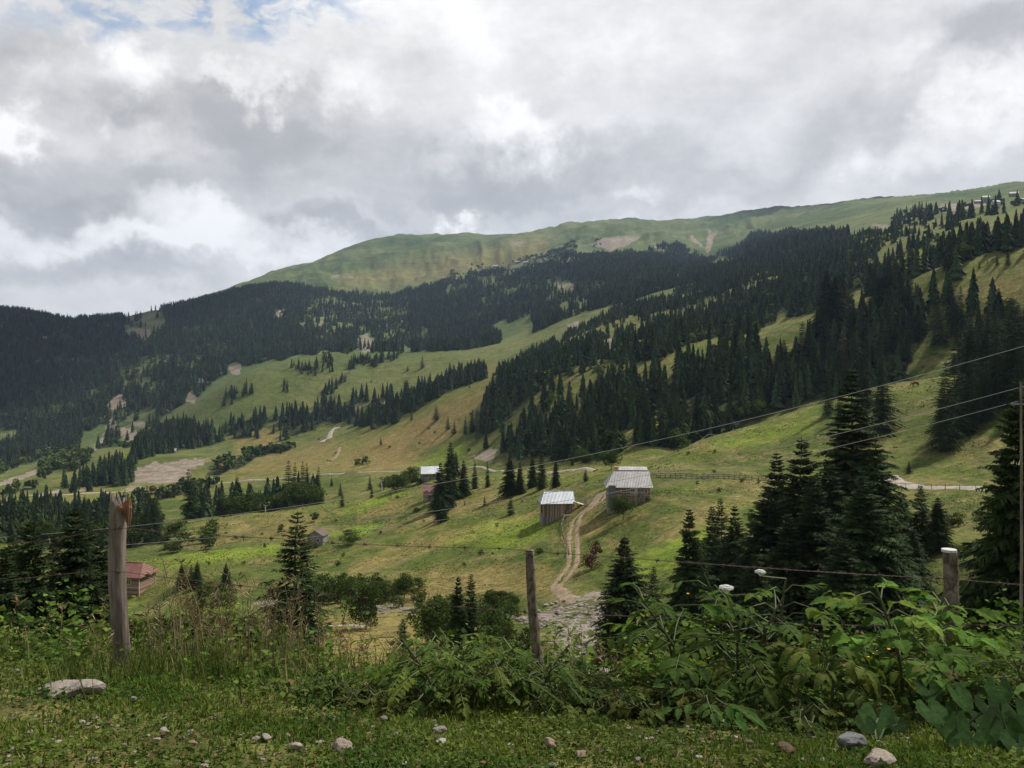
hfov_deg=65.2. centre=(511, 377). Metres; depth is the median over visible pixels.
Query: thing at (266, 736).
rock
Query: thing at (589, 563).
dead bush
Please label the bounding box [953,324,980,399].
spruce tree
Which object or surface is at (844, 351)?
spruce tree
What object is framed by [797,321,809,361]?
spruce tree
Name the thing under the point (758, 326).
broadleaf tree
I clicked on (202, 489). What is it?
spruce tree
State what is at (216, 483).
valley road
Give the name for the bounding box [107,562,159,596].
log house
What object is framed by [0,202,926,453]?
distant forest
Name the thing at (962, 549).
broadleaf tree
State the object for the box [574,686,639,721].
leafy weed
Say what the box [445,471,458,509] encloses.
spruce tree
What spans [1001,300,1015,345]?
spruce tree
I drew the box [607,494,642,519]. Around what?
broadleaf tree
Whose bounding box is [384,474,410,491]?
broadleaf tree
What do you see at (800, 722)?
leafy weed
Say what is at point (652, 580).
spruce tree
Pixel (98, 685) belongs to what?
rock
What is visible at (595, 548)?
dead bush
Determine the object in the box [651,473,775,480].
rail fence
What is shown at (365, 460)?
broadleaf tree
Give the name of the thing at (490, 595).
broadleaf tree
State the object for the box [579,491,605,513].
dirt track
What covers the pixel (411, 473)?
broadleaf tree
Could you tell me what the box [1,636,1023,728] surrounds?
fringe herbs
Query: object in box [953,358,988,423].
spruce tree
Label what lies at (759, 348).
spruce tree
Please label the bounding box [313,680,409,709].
leafy weed
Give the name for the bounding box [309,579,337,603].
broadleaf tree
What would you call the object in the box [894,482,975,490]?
meadow fence
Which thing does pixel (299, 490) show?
broadleaf tree
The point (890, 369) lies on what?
broadleaf tree
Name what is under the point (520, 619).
stream stones
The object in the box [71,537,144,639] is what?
spruce tree
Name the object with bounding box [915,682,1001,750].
round leaf plant
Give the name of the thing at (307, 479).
spruce tree
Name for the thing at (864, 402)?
spruce tree
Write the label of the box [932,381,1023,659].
spruce tree
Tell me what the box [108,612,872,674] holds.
bank scrub
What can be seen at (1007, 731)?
round leaf plant
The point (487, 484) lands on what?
spruce tree
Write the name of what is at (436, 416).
spruce tree
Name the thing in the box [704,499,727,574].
spruce tree
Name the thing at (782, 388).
spruce tree
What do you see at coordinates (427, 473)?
village house
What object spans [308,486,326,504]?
broadleaf tree
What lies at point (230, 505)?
broadleaf tree
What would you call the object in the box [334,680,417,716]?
leafy weed
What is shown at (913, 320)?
spruce tree
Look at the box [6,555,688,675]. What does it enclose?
dry stalks
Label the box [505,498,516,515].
spruce tree
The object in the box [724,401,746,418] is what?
broadleaf tree
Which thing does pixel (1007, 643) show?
bank herbs
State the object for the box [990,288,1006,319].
spruce tree
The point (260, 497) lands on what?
broadleaf tree
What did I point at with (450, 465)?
spruce tree
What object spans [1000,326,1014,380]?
spruce tree
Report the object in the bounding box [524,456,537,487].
spruce tree
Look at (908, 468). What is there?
spruce tree
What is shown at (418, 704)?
ferny shrub
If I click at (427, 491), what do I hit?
village house
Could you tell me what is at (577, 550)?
dirt track
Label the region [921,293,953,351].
spruce tree
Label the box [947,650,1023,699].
giant herb
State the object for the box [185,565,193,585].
spruce tree
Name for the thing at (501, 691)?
ferny shrub
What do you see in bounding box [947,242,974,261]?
broadleaf tree
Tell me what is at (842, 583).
spruce tree
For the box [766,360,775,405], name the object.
spruce tree
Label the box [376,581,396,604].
broadleaf tree
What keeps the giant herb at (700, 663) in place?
on the ground at (394, 263)
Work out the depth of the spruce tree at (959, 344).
275.83 m
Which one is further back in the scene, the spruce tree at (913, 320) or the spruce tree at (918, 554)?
the spruce tree at (913, 320)
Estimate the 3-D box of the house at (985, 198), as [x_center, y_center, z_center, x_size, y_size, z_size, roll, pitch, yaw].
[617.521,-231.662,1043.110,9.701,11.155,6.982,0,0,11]
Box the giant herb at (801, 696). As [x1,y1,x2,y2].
[721,673,827,716]
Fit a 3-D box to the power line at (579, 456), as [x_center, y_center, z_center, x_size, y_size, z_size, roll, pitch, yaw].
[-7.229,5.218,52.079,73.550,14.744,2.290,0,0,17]
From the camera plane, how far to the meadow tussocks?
193.43 m
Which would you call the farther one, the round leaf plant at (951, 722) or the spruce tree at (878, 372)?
the spruce tree at (878, 372)
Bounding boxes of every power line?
[0,346,1022,537]
[45,386,1023,549]
[127,401,1017,555]
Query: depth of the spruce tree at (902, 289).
345.89 m
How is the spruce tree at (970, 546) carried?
on the ground at (394, 263)
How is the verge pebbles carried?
on the ground at (394, 263)
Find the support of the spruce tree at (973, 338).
on the ground at (394, 263)
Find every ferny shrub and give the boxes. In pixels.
[348,632,550,719]
[383,672,481,720]
[394,627,596,717]
[457,653,621,718]
[507,674,628,719]
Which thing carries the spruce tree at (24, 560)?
on the ground at (394, 263)
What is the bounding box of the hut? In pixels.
[307,527,329,546]
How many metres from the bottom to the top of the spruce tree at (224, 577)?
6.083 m
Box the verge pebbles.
[0,712,990,767]
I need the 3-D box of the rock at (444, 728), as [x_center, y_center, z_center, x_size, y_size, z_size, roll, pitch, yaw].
[-0.341,1.651,3.757,0.063,0.026,0.054,0,0,-24]
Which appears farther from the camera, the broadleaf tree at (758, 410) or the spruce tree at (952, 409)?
the broadleaf tree at (758, 410)
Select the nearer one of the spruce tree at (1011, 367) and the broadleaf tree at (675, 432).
the spruce tree at (1011, 367)
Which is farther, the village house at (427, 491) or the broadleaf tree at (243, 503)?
the broadleaf tree at (243, 503)
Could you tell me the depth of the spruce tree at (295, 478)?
331.90 m
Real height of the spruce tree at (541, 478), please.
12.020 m
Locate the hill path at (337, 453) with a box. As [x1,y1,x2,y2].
[330,447,340,459]
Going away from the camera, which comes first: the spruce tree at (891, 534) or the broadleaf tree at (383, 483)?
the spruce tree at (891, 534)
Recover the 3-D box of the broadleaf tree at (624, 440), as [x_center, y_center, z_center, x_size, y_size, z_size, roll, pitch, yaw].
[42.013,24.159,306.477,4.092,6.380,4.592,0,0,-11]
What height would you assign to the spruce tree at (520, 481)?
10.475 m
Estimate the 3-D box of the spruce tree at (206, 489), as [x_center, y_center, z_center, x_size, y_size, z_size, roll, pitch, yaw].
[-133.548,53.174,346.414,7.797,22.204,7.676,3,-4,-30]
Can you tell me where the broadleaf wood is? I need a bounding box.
[0,197,1023,534]
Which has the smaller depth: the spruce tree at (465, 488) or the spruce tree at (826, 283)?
the spruce tree at (465, 488)
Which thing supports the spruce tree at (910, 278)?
on the ground at (394, 263)
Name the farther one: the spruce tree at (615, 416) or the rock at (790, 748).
the spruce tree at (615, 416)
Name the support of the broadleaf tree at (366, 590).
on the ground at (394, 263)
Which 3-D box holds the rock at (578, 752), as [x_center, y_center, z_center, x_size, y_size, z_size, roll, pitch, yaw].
[0.297,1.607,3.412,0.048,0.026,0.054,0,0,1]
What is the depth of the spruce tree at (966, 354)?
212.86 m
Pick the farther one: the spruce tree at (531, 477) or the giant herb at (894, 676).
the spruce tree at (531, 477)
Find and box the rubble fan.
[538,591,662,675]
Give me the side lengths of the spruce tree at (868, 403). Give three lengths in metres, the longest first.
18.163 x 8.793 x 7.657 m
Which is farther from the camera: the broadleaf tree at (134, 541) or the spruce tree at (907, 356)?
the spruce tree at (907, 356)
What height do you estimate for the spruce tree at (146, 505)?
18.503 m
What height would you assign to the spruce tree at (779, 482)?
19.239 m
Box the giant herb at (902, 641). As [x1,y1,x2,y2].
[809,577,1021,710]
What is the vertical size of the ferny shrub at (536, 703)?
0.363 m
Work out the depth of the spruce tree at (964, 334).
273.52 m
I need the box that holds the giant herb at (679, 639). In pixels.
[584,582,842,709]
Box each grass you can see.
[0,613,1023,715]
[0,655,1023,767]
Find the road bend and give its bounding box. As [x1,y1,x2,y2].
[890,475,922,487]
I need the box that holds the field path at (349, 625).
[323,624,364,627]
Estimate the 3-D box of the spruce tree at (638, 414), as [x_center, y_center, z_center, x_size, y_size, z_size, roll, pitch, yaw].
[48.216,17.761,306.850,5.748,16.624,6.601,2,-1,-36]
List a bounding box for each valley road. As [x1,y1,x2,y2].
[25,473,344,495]
[357,466,597,473]
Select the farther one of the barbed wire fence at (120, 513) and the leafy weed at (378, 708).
the barbed wire fence at (120, 513)
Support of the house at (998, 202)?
on the ground at (394, 263)
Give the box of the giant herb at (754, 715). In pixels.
[652,683,771,734]
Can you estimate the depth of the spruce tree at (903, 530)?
84.23 m
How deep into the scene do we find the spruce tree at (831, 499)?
70.04 m
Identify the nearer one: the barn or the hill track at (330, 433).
the barn
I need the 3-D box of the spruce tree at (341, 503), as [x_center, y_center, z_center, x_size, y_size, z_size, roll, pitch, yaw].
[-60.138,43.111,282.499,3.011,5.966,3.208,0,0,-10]
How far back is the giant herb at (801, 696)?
4.23 m
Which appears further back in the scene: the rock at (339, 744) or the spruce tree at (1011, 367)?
the spruce tree at (1011, 367)
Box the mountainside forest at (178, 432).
[0,190,1023,547]
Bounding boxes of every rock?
[38,679,105,697]
[159,727,169,733]
[187,740,197,744]
[262,733,270,740]
[291,742,301,749]
[332,737,352,753]
[432,726,446,732]
[435,738,445,743]
[544,737,557,748]
[576,750,586,757]
[778,741,795,753]
[837,731,866,749]
[864,748,896,766]
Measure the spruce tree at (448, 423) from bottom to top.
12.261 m
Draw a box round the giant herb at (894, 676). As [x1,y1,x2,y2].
[809,609,982,692]
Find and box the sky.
[0,0,1023,317]
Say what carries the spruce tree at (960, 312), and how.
on the ground at (394, 263)
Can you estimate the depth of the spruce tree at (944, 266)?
357.11 m
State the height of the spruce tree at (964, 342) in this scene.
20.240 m
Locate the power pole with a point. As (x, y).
(1021, 524)
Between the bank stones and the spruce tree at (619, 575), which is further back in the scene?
the bank stones
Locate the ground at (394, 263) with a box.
[0,181,1023,767]
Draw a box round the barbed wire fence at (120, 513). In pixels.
[0,491,1023,692]
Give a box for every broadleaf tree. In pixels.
[6,519,20,532]
[15,521,31,537]
[28,517,44,537]
[41,519,61,537]
[45,527,61,543]
[90,517,108,533]
[126,529,142,547]
[131,516,141,532]
[180,501,199,516]
[181,582,237,610]
[214,495,234,516]
[222,496,243,514]
[235,491,262,513]
[253,492,265,512]
[259,495,271,511]
[270,491,284,509]
[277,482,318,506]
[277,523,285,533]
[304,483,320,501]
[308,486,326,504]
[309,512,319,521]
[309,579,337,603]
[335,575,360,600]
[338,529,360,545]
[340,582,384,629]
[354,458,361,465]
[361,456,370,462]
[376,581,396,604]
[378,479,388,488]
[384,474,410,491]
[392,572,416,597]
[400,465,419,483]
[404,594,477,646]
[475,589,512,611]
[502,592,519,604]
[572,449,594,462]
[592,430,614,448]
[594,450,623,469]
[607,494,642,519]
[620,432,626,446]
[666,427,690,447]
[718,409,725,423]
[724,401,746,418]
[746,399,766,419]
[752,320,760,330]
[882,366,894,379]
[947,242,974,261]
[957,544,968,553]
[1001,298,1019,313]
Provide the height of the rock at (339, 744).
0.073 m
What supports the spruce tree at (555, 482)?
on the ground at (394, 263)
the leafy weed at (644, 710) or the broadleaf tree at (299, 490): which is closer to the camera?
the leafy weed at (644, 710)
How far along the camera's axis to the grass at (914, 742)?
3.54 m
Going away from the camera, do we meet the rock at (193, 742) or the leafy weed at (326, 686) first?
the rock at (193, 742)
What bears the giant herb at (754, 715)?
on the ground at (394, 263)
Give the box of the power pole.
[1011,381,1023,660]
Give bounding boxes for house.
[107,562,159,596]
[419,465,438,482]
[422,484,436,502]
[981,195,989,202]
[991,200,1000,206]
[1008,191,1018,196]
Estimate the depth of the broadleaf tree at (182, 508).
328.50 m
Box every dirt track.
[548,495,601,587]
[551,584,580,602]
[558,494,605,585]
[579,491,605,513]
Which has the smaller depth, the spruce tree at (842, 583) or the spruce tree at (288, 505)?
the spruce tree at (842, 583)
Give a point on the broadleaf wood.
(70, 457)
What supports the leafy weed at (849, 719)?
on the ground at (394, 263)
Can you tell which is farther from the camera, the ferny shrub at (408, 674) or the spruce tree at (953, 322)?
the spruce tree at (953, 322)
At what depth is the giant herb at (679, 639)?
4.49 m
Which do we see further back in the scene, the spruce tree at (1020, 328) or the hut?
the hut
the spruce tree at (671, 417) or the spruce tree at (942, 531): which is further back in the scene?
the spruce tree at (671, 417)
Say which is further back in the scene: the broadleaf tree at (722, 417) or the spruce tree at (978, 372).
the broadleaf tree at (722, 417)
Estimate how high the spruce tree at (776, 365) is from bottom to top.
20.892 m
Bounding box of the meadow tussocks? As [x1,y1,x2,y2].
[0,250,1021,664]
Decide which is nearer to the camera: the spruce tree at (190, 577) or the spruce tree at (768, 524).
the spruce tree at (768, 524)
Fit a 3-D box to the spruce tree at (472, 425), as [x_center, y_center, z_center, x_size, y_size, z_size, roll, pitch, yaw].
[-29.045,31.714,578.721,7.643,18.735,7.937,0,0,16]
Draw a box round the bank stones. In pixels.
[372,603,424,615]
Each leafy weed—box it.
[243,665,321,696]
[280,672,364,705]
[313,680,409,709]
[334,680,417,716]
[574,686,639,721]
[598,681,710,726]
[760,697,844,736]
[837,691,899,725]
[912,661,1021,714]
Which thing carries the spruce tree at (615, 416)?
on the ground at (394, 263)
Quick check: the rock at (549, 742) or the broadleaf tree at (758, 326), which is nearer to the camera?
the rock at (549, 742)
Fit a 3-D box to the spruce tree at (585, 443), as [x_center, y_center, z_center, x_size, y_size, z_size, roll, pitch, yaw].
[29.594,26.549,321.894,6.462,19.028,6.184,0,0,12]
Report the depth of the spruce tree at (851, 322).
354.95 m
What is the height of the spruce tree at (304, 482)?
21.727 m
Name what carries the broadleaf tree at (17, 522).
on the ground at (394, 263)
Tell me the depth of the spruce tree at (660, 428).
297.04 m
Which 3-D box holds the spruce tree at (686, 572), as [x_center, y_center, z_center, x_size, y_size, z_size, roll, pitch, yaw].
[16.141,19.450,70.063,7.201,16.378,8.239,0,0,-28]
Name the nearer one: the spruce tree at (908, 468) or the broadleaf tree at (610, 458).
the spruce tree at (908, 468)
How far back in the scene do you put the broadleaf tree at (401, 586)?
136.31 m
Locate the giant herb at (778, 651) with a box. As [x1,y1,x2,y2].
[644,569,883,695]
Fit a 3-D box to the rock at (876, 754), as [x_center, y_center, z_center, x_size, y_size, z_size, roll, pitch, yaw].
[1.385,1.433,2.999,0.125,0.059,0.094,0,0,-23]
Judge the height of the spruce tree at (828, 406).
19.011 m
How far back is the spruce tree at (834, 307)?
362.58 m
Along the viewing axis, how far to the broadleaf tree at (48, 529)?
268.31 m
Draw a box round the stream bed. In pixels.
[368,606,541,618]
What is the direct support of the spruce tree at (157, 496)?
on the ground at (394, 263)
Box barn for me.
[538,490,574,525]
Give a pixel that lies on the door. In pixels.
(640, 491)
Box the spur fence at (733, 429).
[661,406,801,457]
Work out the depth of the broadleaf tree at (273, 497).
346.66 m
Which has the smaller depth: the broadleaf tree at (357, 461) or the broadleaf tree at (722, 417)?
the broadleaf tree at (722, 417)
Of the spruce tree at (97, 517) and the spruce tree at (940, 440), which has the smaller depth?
the spruce tree at (940, 440)
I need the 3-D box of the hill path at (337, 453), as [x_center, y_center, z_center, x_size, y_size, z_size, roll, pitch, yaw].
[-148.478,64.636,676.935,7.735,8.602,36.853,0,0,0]
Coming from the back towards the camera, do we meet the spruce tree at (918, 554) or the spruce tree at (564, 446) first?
the spruce tree at (564, 446)
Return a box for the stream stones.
[510,599,611,676]
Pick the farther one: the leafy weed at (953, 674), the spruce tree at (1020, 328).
the spruce tree at (1020, 328)
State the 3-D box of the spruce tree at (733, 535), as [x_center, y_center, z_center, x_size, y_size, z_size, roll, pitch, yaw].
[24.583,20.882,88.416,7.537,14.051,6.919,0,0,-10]
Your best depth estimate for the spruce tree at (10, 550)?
31.31 m
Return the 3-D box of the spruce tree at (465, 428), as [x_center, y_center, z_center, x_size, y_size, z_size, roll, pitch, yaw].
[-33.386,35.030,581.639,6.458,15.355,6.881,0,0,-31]
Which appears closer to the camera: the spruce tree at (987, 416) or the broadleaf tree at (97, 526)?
the spruce tree at (987, 416)
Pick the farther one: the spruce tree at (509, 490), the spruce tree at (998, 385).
the spruce tree at (509, 490)
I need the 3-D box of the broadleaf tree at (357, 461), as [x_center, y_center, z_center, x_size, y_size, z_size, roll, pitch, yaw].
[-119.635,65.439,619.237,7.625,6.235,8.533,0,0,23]
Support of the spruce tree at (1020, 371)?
on the ground at (394, 263)
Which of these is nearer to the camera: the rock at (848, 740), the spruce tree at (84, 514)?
the rock at (848, 740)
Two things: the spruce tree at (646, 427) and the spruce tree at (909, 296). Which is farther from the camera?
the spruce tree at (909, 296)
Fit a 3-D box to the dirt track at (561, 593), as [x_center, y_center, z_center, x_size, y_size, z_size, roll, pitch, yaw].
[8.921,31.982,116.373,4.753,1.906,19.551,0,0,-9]
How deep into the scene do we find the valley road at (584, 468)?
426.63 m
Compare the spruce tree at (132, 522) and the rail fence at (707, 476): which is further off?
the spruce tree at (132, 522)
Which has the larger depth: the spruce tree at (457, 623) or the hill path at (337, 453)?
the hill path at (337, 453)
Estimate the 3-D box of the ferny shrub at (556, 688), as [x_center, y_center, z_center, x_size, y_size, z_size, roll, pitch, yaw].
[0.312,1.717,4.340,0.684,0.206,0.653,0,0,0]
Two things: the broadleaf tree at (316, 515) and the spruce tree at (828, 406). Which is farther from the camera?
the broadleaf tree at (316, 515)
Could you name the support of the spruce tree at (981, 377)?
on the ground at (394, 263)
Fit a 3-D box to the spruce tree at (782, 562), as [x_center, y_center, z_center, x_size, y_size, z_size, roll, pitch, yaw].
[21.327,17.373,62.641,9.477,14.164,8.610,0,0,21]
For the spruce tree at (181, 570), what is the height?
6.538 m
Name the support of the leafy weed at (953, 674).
on the ground at (394, 263)
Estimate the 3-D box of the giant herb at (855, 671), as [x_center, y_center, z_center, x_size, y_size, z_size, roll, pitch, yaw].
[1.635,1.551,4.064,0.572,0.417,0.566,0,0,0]
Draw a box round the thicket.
[137,381,984,661]
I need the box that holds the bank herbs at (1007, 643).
[0,562,1023,694]
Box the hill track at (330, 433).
[320,427,339,442]
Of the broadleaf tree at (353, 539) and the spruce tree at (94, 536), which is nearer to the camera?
the spruce tree at (94, 536)
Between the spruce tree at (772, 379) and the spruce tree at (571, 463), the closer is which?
the spruce tree at (571, 463)
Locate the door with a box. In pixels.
[638,489,642,498]
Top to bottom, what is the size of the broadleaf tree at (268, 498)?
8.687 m
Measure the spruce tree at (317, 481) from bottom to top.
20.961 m
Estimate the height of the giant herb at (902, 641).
0.705 m
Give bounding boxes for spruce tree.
[0,535,55,615]
[0,550,37,647]
[9,521,79,646]
[41,502,110,651]
[44,534,67,592]
[55,520,107,584]
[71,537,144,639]
[77,495,89,530]
[92,497,101,538]
[127,503,137,545]
[139,485,151,528]
[139,496,167,543]
[140,490,167,534]
[173,563,187,590]
[180,469,201,519]
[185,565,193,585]
[189,562,204,590]
[198,480,202,501]
[199,478,210,508]
[203,476,210,504]
[219,563,233,588]
[251,510,339,653]
[277,461,301,509]
[287,462,298,507]
[297,461,306,506]
[303,463,314,505]
[315,466,323,503]
[338,481,342,495]
[339,492,343,506]
[365,478,372,490]
[391,619,412,664]
[425,463,453,513]
[431,405,439,420]
[432,494,440,521]
[436,497,449,523]
[439,578,475,652]
[440,442,465,500]
[445,417,450,429]
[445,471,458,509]
[454,452,460,476]
[457,460,472,497]
[462,420,467,435]
[463,574,484,647]
[468,410,476,432]
[470,463,478,488]
[484,462,490,487]
[495,453,518,499]
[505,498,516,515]
[514,463,526,494]
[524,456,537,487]
[534,451,548,491]
[549,458,562,487]
[561,422,570,458]
[569,451,574,465]
[579,421,591,462]
[582,470,588,481]
[583,536,673,670]
[610,415,623,450]
[630,404,639,443]
[639,396,651,446]
[643,565,668,652]
[648,359,657,395]
[655,397,672,446]
[658,509,731,668]
[666,403,674,438]
[681,394,691,426]
[698,506,727,623]
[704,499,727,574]
[708,488,795,655]
[710,506,748,624]
[720,554,797,673]
[728,510,816,651]
[733,512,757,592]
[737,453,803,578]
[742,336,751,378]
[749,343,764,379]
[764,437,830,565]
[765,477,842,614]
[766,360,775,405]
[767,354,780,384]
[773,340,791,381]
[774,476,934,658]
[776,362,789,408]
[790,539,892,668]
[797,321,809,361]
[799,459,851,553]
[806,269,835,325]
[807,331,816,368]
[811,276,850,337]
[812,370,941,585]
[818,358,834,416]
[832,376,843,421]
[834,356,853,399]
[838,350,848,396]
[840,296,857,337]
[840,439,931,605]
[852,358,874,404]
[853,354,876,411]
[860,384,873,429]
[864,265,877,306]
[864,506,943,637]
[867,354,906,433]
[868,365,894,422]
[871,272,882,305]
[872,343,887,385]
[893,254,898,279]
[894,322,915,364]
[894,493,913,552]
[897,273,907,304]
[900,300,924,343]
[902,266,914,310]
[902,275,913,317]
[902,486,942,560]
[904,463,912,473]
[905,529,936,595]
[919,363,973,457]
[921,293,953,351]
[922,497,957,554]
[926,379,947,435]
[926,387,1023,646]
[932,357,980,439]
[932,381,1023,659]
[937,323,963,376]
[941,275,963,323]
[942,254,949,271]
[946,292,964,340]
[949,319,991,399]
[951,321,974,371]
[951,358,986,437]
[952,325,975,388]
[952,333,964,373]
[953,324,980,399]
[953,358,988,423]
[955,287,967,330]
[956,320,968,383]
[958,307,988,369]
[959,455,1005,644]
[973,352,992,416]
[974,359,987,411]
[976,361,998,423]
[979,312,994,375]
[980,321,1007,391]
[982,303,993,338]
[984,357,996,408]
[988,331,1015,410]
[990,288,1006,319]
[990,327,1023,401]
[1000,304,1023,377]
[1000,307,1023,386]
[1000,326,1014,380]
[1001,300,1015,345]
[1003,248,1011,265]
[1003,340,1023,418]
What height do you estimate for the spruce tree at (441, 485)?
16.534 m
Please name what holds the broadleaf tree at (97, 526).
on the ground at (394, 263)
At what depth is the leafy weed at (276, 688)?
4.40 m
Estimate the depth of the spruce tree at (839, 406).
219.75 m
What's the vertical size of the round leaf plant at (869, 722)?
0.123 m
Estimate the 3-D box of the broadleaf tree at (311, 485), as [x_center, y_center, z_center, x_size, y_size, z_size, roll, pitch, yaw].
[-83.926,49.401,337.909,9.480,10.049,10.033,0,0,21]
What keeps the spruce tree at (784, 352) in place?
on the ground at (394, 263)
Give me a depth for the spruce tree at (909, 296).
340.48 m
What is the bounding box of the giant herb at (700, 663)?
[599,597,773,689]
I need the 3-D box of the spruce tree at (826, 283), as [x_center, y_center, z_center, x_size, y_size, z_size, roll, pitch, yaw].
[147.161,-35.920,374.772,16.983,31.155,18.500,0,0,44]
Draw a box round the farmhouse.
[603,466,652,513]
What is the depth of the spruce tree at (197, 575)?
173.24 m
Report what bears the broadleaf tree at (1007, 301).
on the ground at (394, 263)
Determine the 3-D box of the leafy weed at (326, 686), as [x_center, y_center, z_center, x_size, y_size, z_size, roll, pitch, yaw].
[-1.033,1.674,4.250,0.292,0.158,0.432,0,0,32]
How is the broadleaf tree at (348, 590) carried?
on the ground at (394, 263)
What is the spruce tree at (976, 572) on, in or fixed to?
on the ground at (394, 263)
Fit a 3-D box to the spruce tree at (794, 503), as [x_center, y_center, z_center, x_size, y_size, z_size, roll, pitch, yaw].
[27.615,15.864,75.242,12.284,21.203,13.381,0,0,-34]
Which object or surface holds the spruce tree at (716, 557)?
on the ground at (394, 263)
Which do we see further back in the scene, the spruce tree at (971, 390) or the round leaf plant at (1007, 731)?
the spruce tree at (971, 390)
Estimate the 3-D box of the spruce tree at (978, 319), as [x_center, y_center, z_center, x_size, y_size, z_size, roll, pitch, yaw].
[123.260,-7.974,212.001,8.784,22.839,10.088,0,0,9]
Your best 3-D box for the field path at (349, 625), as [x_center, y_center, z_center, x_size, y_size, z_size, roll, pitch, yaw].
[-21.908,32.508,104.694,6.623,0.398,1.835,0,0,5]
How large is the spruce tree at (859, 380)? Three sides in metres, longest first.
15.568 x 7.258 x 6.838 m
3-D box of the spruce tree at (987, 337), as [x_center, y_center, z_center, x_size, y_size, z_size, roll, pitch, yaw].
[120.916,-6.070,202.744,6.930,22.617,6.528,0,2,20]
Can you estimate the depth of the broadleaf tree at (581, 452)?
309.20 m
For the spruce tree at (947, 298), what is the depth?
321.01 m
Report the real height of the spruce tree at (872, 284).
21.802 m
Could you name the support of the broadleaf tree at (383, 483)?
on the ground at (394, 263)
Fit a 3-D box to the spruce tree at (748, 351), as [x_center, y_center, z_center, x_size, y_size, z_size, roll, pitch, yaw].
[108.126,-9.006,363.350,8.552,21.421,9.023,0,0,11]
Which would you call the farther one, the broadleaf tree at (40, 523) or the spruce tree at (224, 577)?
the broadleaf tree at (40, 523)
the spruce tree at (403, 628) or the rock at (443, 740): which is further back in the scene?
the spruce tree at (403, 628)
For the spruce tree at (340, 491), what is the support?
on the ground at (394, 263)
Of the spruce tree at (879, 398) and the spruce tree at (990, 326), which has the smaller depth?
the spruce tree at (879, 398)
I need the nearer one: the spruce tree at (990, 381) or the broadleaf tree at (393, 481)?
the spruce tree at (990, 381)
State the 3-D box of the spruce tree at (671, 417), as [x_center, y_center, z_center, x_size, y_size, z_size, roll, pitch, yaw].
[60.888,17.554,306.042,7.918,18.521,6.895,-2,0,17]
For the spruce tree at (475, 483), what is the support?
on the ground at (394, 263)
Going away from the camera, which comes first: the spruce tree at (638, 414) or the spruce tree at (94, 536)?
the spruce tree at (94, 536)
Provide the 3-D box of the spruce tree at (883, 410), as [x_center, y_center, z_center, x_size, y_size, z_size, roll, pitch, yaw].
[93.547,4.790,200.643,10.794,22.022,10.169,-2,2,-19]
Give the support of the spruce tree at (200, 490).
on the ground at (394, 263)
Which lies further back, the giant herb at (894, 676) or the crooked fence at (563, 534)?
the crooked fence at (563, 534)
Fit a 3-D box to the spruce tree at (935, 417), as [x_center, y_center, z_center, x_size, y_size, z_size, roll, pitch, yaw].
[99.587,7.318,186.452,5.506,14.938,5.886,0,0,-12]
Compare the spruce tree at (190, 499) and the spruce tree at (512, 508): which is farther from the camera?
the spruce tree at (190, 499)
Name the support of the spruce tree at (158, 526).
on the ground at (394, 263)
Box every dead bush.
[580,552,601,567]
[587,540,602,554]
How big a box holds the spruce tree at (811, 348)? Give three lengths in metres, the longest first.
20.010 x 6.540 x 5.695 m
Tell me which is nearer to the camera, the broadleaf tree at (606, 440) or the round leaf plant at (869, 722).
the round leaf plant at (869, 722)
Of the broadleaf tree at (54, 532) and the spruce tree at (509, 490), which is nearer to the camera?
the spruce tree at (509, 490)
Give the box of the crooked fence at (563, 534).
[561,514,568,554]
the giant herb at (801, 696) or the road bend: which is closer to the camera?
the giant herb at (801, 696)
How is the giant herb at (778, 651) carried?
on the ground at (394, 263)
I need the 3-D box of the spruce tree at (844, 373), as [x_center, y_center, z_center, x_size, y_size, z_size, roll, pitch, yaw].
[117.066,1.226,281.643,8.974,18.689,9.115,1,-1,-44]
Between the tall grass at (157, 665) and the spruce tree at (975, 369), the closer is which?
the tall grass at (157, 665)
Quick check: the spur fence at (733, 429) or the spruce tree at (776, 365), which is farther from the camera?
the spruce tree at (776, 365)
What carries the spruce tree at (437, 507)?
on the ground at (394, 263)
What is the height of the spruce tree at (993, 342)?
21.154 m
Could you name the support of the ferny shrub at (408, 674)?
on the ground at (394, 263)
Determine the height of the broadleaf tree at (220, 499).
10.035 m
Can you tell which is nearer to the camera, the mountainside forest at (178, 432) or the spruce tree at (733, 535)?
the spruce tree at (733, 535)
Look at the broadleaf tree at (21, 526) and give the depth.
275.92 m
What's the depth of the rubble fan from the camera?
105.42 m
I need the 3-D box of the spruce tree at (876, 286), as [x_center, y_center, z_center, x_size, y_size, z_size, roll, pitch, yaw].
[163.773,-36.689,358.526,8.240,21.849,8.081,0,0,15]
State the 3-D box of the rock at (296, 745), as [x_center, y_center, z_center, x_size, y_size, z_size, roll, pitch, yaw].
[-0.901,1.542,3.350,0.049,0.030,0.040,0,0,2]
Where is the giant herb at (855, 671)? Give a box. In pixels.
[767,634,897,717]
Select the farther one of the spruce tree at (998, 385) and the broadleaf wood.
the broadleaf wood
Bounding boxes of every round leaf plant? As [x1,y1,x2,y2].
[854,702,907,739]
[896,671,946,722]
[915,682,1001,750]
[984,676,1023,756]
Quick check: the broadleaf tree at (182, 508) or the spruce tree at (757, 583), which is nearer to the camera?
the spruce tree at (757, 583)

